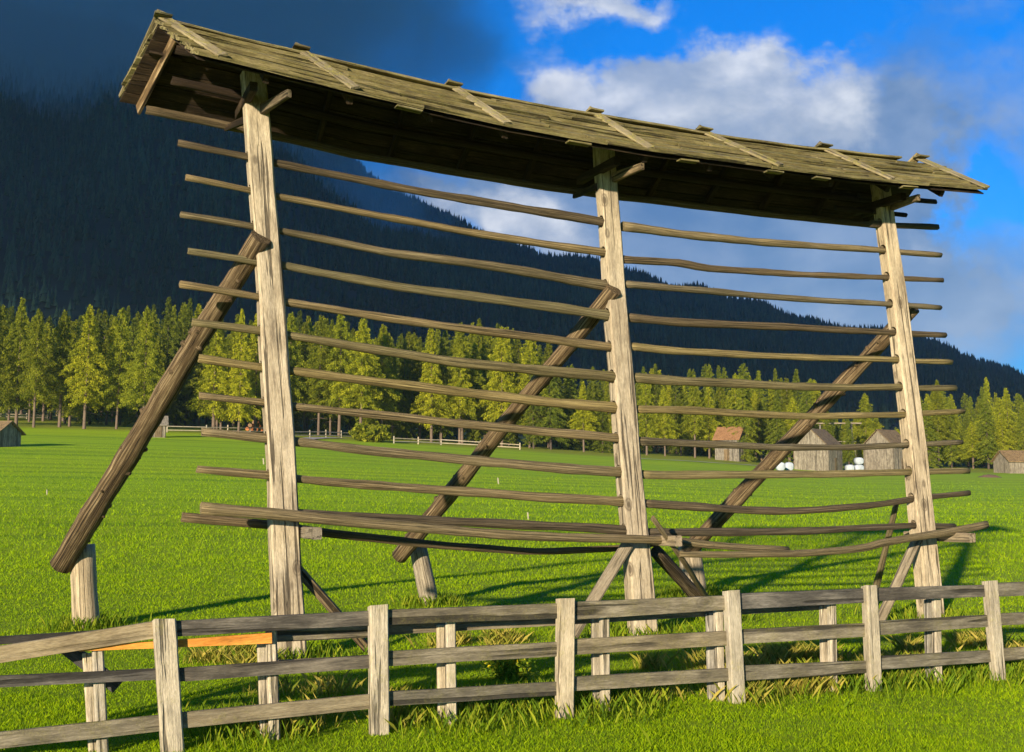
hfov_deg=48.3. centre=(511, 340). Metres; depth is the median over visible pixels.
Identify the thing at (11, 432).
hut
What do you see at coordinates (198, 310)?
larch tree
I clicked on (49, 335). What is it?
larch tree
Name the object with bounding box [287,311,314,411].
larch tree
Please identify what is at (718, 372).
spruce tree
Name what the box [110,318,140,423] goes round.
spruce tree
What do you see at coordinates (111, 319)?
larch tree
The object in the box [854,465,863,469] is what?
wrapped bale
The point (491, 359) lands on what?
larch tree
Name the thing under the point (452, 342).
larch tree
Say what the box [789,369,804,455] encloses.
spruce tree
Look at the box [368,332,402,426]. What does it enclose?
larch tree
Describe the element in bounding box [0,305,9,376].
larch tree
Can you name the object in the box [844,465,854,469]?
wrapped bale
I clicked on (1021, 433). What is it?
spruce tree
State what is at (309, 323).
larch tree
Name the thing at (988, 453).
spruce tree
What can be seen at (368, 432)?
bush
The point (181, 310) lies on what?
larch tree
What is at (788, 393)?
larch tree
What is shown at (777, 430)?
spruce tree
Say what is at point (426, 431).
spruce tree
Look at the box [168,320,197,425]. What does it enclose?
spruce tree
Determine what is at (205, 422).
larch tree
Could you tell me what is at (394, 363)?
larch tree
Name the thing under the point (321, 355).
larch tree
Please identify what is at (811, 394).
spruce tree
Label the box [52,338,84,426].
larch tree
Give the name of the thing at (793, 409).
larch tree
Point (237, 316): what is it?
spruce tree
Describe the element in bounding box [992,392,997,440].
larch tree
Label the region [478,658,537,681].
flowering plant
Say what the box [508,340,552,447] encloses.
larch tree
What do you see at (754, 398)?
larch tree
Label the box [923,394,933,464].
larch tree
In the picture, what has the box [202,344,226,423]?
spruce tree
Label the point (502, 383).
larch tree
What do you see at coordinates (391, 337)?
larch tree
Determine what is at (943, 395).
spruce tree
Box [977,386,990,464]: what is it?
spruce tree
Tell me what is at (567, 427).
spruce tree
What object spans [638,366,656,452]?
spruce tree
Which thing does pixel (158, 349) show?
larch tree
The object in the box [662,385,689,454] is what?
spruce tree
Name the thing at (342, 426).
spruce tree
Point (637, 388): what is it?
spruce tree
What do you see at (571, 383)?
spruce tree
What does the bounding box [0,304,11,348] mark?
larch tree
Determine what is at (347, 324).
spruce tree
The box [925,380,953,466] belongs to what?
larch tree
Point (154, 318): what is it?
larch tree
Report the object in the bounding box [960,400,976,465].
spruce tree
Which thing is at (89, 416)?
spruce tree
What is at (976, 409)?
larch tree
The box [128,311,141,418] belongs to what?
larch tree
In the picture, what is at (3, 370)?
larch tree
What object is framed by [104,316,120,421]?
larch tree
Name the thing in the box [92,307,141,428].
larch tree
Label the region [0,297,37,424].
larch tree
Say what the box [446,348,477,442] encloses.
larch tree
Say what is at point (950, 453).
spruce tree
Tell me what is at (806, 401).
spruce tree
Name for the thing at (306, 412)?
larch tree
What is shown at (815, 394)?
larch tree
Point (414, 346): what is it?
larch tree
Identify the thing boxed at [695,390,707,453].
larch tree
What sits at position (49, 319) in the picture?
larch tree
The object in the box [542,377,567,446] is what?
spruce tree
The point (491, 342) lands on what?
larch tree
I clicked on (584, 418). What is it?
larch tree
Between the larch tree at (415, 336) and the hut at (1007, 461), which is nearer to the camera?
the hut at (1007, 461)
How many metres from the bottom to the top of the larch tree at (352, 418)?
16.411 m
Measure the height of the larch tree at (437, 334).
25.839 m
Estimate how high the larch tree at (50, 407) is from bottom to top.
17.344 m
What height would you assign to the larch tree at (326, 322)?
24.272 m
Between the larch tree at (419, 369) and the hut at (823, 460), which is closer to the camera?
the hut at (823, 460)
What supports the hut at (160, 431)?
on the ground at (96, 441)
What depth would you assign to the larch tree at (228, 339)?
224.55 m
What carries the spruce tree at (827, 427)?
on the ground at (96, 441)
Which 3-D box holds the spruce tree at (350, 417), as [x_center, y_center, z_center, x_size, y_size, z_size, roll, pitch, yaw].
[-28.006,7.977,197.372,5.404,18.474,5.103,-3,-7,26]
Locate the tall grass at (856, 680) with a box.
[182,633,1023,751]
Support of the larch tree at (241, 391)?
on the ground at (96, 441)
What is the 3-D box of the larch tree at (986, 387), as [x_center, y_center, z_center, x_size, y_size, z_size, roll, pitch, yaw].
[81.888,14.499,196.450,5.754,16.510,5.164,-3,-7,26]
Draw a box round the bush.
[348,423,393,442]
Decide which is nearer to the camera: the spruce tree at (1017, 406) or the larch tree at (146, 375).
the larch tree at (146, 375)
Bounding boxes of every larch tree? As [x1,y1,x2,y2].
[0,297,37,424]
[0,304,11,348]
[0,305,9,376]
[0,323,17,420]
[0,324,19,407]
[14,309,57,426]
[15,316,48,421]
[20,316,29,413]
[27,322,58,420]
[36,328,58,419]
[38,309,80,426]
[39,316,87,420]
[45,315,53,411]
[46,350,84,422]
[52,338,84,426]
[55,317,61,415]
[61,304,107,428]
[71,319,81,415]
[88,329,128,424]
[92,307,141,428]
[99,310,109,415]
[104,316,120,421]
[105,315,135,424]
[107,314,112,414]
[117,305,164,416]
[126,305,131,347]
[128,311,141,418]
[145,336,167,397]
[149,310,160,349]
[149,315,173,376]
[170,302,191,355]
[170,305,176,422]
[178,345,212,427]
[185,329,235,428]
[188,339,234,428]
[192,304,209,425]
[201,329,235,426]
[201,339,212,423]
[202,345,237,428]
[222,308,261,430]
[224,332,234,425]
[225,321,252,428]
[236,313,261,432]
[250,377,262,425]
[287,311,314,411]
[291,315,346,434]
[291,322,315,432]
[296,333,315,430]
[305,314,361,436]
[305,316,316,426]
[312,346,350,434]
[315,318,329,361]
[328,319,384,423]
[330,319,334,428]
[339,328,355,430]
[348,355,388,423]
[352,355,382,425]
[364,324,406,424]
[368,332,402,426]
[375,328,396,369]
[378,357,409,438]
[397,331,427,439]
[399,334,428,437]
[405,346,434,438]
[409,328,454,441]
[413,332,422,435]
[416,337,424,350]
[425,344,453,441]
[430,329,440,435]
[445,322,486,442]
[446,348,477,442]
[448,332,468,417]
[449,331,457,438]
[458,334,487,440]
[464,342,491,443]
[468,338,489,441]
[469,318,490,436]
[478,326,521,445]
[479,353,507,432]
[482,336,497,419]
[483,343,500,421]
[499,327,514,442]
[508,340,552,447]
[509,328,516,440]
[511,339,527,443]
[537,343,563,447]
[567,381,600,451]
[598,381,611,450]
[637,372,662,454]
[647,385,667,452]
[650,386,680,455]
[664,385,677,453]
[666,405,691,455]
[679,375,707,457]
[682,385,688,452]
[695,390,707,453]
[696,387,722,458]
[700,387,727,439]
[714,373,756,440]
[716,395,735,426]
[748,398,772,460]
[749,391,771,459]
[765,380,782,453]
[770,378,793,461]
[778,378,784,421]
[779,397,799,463]
[811,380,823,428]
[815,419,830,433]
[839,419,848,455]
[847,393,883,443]
[850,424,862,459]
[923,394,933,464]
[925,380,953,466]
[927,391,945,465]
[943,394,964,466]
[953,406,964,464]
[956,421,985,468]
[974,377,1001,468]
[974,397,992,438]
[991,414,1016,456]
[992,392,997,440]
[993,388,1023,449]
[993,398,1013,436]
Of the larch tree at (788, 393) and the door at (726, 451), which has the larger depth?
the larch tree at (788, 393)
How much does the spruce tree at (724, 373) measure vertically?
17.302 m
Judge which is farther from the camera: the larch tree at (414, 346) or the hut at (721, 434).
the larch tree at (414, 346)
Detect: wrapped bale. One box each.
[775,462,784,469]
[784,462,793,469]
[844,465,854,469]
[853,457,863,464]
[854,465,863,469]
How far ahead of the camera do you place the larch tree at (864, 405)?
204.43 m
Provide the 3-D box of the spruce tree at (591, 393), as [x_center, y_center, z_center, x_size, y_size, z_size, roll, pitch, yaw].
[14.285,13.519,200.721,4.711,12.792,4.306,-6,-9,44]
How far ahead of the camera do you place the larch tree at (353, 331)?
236.17 m
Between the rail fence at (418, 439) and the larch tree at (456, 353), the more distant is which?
the larch tree at (456, 353)
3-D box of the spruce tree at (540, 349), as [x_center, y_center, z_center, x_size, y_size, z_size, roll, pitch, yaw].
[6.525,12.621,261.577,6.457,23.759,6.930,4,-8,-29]
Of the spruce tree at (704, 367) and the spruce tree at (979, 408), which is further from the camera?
the spruce tree at (704, 367)
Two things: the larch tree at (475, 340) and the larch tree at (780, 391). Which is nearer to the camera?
the larch tree at (475, 340)
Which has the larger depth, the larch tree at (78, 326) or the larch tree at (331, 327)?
the larch tree at (331, 327)
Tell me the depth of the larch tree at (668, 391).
209.45 m
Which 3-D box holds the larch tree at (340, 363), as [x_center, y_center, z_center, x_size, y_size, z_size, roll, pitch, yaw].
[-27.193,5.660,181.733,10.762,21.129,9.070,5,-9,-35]
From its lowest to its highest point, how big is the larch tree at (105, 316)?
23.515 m
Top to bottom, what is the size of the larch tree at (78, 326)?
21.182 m
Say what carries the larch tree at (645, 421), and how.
on the ground at (96, 441)
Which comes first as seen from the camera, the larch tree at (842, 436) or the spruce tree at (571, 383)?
the spruce tree at (571, 383)
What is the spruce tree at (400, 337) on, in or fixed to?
on the ground at (96, 441)
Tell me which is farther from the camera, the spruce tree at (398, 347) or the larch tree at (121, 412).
the spruce tree at (398, 347)
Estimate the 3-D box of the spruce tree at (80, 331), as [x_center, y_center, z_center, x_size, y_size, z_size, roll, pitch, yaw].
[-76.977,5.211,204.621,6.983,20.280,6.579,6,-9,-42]
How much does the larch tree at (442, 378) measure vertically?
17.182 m
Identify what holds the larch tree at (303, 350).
on the ground at (96, 441)
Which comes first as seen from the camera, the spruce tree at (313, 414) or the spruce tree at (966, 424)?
the spruce tree at (966, 424)
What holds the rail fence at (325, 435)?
on the ground at (96, 441)
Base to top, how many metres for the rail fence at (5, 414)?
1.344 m
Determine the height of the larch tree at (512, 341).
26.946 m
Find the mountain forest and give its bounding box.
[0,0,1023,437]
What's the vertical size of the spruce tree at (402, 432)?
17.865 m
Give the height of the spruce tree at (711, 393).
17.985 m
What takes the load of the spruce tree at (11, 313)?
on the ground at (96, 441)
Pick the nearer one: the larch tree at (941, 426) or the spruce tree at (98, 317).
the larch tree at (941, 426)
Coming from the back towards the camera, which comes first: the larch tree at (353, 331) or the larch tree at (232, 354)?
the larch tree at (353, 331)
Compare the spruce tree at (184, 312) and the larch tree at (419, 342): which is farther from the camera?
the larch tree at (419, 342)
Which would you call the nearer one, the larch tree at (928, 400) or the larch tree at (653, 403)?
the larch tree at (653, 403)
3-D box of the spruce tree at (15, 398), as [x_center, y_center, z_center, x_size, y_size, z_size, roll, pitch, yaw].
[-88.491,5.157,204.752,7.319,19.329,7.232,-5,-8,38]
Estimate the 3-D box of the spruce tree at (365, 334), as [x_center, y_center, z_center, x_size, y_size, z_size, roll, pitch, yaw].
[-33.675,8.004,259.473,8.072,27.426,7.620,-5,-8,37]
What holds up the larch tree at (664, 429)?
on the ground at (96, 441)
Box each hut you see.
[0,421,25,446]
[152,416,168,437]
[712,427,748,461]
[794,428,842,470]
[863,429,903,469]
[990,450,1023,473]
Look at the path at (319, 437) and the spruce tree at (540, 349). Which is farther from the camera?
the spruce tree at (540, 349)
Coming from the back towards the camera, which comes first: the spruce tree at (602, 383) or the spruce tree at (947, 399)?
the spruce tree at (602, 383)
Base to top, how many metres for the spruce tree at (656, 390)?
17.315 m
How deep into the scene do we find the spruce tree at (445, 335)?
253.97 m
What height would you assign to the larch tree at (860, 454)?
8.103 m
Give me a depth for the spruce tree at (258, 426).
183.61 m
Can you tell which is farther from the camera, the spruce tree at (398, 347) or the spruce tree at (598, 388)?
the spruce tree at (598, 388)
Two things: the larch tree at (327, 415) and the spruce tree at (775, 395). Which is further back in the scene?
the spruce tree at (775, 395)
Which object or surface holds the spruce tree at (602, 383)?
on the ground at (96, 441)
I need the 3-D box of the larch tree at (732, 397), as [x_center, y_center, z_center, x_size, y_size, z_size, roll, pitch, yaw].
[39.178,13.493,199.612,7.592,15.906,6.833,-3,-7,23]
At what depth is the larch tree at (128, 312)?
263.46 m
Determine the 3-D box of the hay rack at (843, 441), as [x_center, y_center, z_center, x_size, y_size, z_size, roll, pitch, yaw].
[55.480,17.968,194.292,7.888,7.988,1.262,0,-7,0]
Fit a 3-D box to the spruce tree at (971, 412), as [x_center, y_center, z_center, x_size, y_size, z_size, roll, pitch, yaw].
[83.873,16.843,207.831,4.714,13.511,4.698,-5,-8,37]
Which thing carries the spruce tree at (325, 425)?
on the ground at (96, 441)
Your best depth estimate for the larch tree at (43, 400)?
187.41 m
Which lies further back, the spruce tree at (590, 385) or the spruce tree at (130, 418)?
the spruce tree at (590, 385)
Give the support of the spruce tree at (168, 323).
on the ground at (96, 441)
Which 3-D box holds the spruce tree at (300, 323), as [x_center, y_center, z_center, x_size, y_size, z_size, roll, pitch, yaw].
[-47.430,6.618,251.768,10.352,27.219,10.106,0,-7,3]
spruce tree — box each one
[0,306,16,412]
[0,326,32,415]
[13,330,41,417]
[67,323,111,424]
[68,308,114,419]
[75,314,89,419]
[77,315,82,337]
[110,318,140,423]
[115,320,150,425]
[159,297,189,427]
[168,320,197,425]
[171,304,203,425]
[172,298,197,425]
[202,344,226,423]
[222,314,244,425]
[237,320,259,426]
[250,406,262,431]
[289,317,309,430]
[296,310,302,426]
[308,323,328,430]
[308,332,346,433]
[323,332,345,431]
[335,334,358,434]
[342,321,355,429]
[350,318,370,422]
[377,341,405,431]
[387,339,418,439]
[393,333,416,432]
[413,336,443,438]
[423,337,454,441]
[423,337,458,439]
[441,330,455,436]
[463,354,487,443]
[465,336,493,436]
[485,323,499,431]
[498,350,525,446]
[520,375,545,448]
[523,359,546,446]
[527,355,570,449]
[538,344,543,364]
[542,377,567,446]
[555,392,582,449]
[556,364,588,449]
[582,367,601,450]
[586,381,604,450]
[586,398,613,452]
[595,369,606,429]
[595,382,600,399]
[635,383,649,452]
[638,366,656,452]
[645,363,669,452]
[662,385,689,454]
[676,385,688,453]
[677,369,706,454]
[696,364,719,456]
[698,364,715,405]
[710,367,733,453]
[714,365,720,401]
[726,375,761,462]
[736,363,761,457]
[750,370,773,458]
[762,380,769,454]
[762,399,793,462]
[763,368,787,461]
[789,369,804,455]
[789,382,818,455]
[804,378,818,428]
[822,411,837,440]
[833,419,844,460]
[842,419,856,464]
[922,402,943,468]
[933,391,957,464]
[933,396,966,466]
[940,400,963,467]
[953,414,984,466]
[959,393,972,461]
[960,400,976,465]
[961,397,984,466]
[972,393,999,468]
[973,401,985,466]
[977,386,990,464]
[1007,393,1022,449]
[1014,404,1023,449]
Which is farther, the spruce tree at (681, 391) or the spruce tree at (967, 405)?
the spruce tree at (967, 405)
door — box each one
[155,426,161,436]
[724,449,728,460]
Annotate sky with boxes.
[0,0,1023,374]
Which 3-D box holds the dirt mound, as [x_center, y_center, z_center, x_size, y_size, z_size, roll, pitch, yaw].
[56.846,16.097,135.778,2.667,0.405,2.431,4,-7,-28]
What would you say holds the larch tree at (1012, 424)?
on the ground at (96, 441)
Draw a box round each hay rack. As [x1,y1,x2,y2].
[50,9,989,659]
[816,423,861,464]
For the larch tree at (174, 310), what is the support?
on the ground at (96, 441)
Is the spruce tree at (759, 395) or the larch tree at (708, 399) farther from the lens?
the spruce tree at (759, 395)
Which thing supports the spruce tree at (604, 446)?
on the ground at (96, 441)
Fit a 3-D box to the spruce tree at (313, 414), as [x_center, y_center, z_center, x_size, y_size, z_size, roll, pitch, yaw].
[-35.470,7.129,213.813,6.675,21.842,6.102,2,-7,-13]
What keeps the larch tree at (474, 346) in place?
on the ground at (96, 441)
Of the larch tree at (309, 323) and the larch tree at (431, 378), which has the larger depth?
the larch tree at (309, 323)
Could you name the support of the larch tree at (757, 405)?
on the ground at (96, 441)
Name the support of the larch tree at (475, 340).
on the ground at (96, 441)
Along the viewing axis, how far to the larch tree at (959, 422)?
228.94 m
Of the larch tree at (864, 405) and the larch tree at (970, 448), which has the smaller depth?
the larch tree at (970, 448)
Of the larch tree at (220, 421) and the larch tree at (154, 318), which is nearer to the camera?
the larch tree at (220, 421)
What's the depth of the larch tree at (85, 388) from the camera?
166.21 m
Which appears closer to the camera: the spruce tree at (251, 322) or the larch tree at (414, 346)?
the spruce tree at (251, 322)
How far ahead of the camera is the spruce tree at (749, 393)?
208.31 m
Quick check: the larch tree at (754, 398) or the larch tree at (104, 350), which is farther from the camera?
the larch tree at (754, 398)
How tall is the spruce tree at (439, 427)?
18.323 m
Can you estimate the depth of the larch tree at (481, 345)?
201.23 m
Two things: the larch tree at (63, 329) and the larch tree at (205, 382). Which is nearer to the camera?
the larch tree at (63, 329)
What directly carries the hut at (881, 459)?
on the ground at (96, 441)
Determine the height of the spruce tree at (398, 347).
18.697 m
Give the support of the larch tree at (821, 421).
on the ground at (96, 441)
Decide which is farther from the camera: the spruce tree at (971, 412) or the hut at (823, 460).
the spruce tree at (971, 412)
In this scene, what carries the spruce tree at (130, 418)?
on the ground at (96, 441)
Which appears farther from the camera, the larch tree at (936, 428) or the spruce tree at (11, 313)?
the spruce tree at (11, 313)
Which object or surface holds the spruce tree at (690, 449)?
on the ground at (96, 441)
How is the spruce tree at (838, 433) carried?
on the ground at (96, 441)
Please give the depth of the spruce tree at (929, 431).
185.61 m
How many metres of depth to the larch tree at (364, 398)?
175.68 m
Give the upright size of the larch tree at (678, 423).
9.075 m
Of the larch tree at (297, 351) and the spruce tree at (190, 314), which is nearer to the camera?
the larch tree at (297, 351)
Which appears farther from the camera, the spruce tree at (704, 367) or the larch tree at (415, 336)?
the spruce tree at (704, 367)
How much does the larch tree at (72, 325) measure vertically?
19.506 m
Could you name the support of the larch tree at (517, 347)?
on the ground at (96, 441)
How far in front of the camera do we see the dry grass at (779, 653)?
12.20 m
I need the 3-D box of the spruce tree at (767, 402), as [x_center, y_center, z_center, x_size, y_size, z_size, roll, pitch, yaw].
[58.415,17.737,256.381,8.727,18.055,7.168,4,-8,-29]
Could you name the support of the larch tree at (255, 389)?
on the ground at (96, 441)
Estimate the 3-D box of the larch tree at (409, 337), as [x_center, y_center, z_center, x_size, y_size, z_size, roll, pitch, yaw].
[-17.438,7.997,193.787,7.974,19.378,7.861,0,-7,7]
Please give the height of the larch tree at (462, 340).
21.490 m
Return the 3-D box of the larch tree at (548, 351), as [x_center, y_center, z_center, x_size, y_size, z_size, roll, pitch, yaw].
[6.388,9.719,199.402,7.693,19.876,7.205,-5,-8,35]
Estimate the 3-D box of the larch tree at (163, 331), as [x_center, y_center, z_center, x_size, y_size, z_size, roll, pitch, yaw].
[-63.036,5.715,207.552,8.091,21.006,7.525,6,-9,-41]
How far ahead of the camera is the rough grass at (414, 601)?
15.53 m
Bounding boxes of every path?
[304,437,337,438]
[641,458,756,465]
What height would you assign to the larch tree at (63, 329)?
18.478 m
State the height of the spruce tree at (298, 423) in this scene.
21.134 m
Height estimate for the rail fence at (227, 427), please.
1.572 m
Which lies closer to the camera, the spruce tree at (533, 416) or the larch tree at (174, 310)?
the spruce tree at (533, 416)
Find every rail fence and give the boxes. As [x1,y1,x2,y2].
[0,413,47,419]
[166,425,263,431]
[295,430,352,437]
[393,436,519,449]
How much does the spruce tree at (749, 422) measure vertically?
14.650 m
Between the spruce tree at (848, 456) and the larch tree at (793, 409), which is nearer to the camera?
the larch tree at (793, 409)
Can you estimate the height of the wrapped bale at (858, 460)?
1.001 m
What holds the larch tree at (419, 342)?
on the ground at (96, 441)
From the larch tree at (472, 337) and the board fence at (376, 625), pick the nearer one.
the board fence at (376, 625)
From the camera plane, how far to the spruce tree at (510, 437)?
192.70 m
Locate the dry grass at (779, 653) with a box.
[178,628,1023,736]
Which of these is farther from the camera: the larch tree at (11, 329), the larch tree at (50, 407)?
the larch tree at (50, 407)
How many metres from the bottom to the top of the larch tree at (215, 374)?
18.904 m
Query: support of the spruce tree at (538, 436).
on the ground at (96, 441)
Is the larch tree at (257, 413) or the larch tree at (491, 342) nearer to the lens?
the larch tree at (257, 413)
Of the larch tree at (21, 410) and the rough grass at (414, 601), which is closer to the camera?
the rough grass at (414, 601)
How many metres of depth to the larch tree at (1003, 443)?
191.96 m
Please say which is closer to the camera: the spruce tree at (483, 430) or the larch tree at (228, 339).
the larch tree at (228, 339)
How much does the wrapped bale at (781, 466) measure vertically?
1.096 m
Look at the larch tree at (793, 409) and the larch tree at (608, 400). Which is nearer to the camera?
the larch tree at (793, 409)
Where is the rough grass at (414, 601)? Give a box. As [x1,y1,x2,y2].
[12,581,1010,672]
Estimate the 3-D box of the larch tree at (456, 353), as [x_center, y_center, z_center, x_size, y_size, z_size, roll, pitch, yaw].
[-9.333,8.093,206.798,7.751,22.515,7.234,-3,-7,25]
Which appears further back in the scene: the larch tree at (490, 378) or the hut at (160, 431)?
the larch tree at (490, 378)
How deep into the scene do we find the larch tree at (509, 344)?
224.47 m
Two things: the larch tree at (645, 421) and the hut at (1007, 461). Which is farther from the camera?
the larch tree at (645, 421)
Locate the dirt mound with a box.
[979,474,1001,477]
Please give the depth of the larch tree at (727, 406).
194.05 m
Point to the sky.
(943, 80)
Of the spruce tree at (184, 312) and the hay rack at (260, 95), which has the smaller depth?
the hay rack at (260, 95)
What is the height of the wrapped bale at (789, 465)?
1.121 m
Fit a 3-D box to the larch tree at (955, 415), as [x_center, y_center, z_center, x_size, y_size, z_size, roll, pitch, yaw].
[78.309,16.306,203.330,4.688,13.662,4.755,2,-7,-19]
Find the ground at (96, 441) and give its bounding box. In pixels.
[0,407,1023,751]
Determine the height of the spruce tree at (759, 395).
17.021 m
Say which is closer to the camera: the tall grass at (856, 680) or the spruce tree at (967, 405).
the tall grass at (856, 680)
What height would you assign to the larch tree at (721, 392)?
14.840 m
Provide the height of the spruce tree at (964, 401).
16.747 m
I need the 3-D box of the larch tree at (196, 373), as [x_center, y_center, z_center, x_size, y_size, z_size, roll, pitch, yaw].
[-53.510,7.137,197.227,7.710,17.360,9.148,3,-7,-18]
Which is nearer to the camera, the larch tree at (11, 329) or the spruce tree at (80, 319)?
the larch tree at (11, 329)
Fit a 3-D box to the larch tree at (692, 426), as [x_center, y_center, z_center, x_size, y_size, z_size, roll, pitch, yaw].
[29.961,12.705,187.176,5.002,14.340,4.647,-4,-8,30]
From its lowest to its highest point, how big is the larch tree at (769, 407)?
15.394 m
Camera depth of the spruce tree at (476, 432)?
194.21 m
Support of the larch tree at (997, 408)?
on the ground at (96, 441)
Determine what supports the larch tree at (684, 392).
on the ground at (96, 441)
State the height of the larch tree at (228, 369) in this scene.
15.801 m
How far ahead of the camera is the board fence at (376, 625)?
9.67 m
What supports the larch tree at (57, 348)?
on the ground at (96, 441)
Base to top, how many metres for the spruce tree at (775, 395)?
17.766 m
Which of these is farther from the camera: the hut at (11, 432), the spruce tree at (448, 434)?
the spruce tree at (448, 434)
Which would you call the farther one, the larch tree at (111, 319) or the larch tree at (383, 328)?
the larch tree at (111, 319)
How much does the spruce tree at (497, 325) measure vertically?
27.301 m
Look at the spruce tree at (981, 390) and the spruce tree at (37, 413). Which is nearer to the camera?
the spruce tree at (37, 413)
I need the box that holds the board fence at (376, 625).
[0,580,1023,751]
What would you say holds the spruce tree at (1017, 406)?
on the ground at (96, 441)
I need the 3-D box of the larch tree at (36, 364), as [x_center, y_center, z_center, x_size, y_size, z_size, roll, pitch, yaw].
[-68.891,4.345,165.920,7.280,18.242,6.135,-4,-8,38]
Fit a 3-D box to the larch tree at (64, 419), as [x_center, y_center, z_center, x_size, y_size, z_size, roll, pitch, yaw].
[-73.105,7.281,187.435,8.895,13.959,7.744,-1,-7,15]
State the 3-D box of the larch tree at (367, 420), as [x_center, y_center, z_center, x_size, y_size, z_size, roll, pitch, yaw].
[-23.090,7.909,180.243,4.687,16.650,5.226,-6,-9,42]
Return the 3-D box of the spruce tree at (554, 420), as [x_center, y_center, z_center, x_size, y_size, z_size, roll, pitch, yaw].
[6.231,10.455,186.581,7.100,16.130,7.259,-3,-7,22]

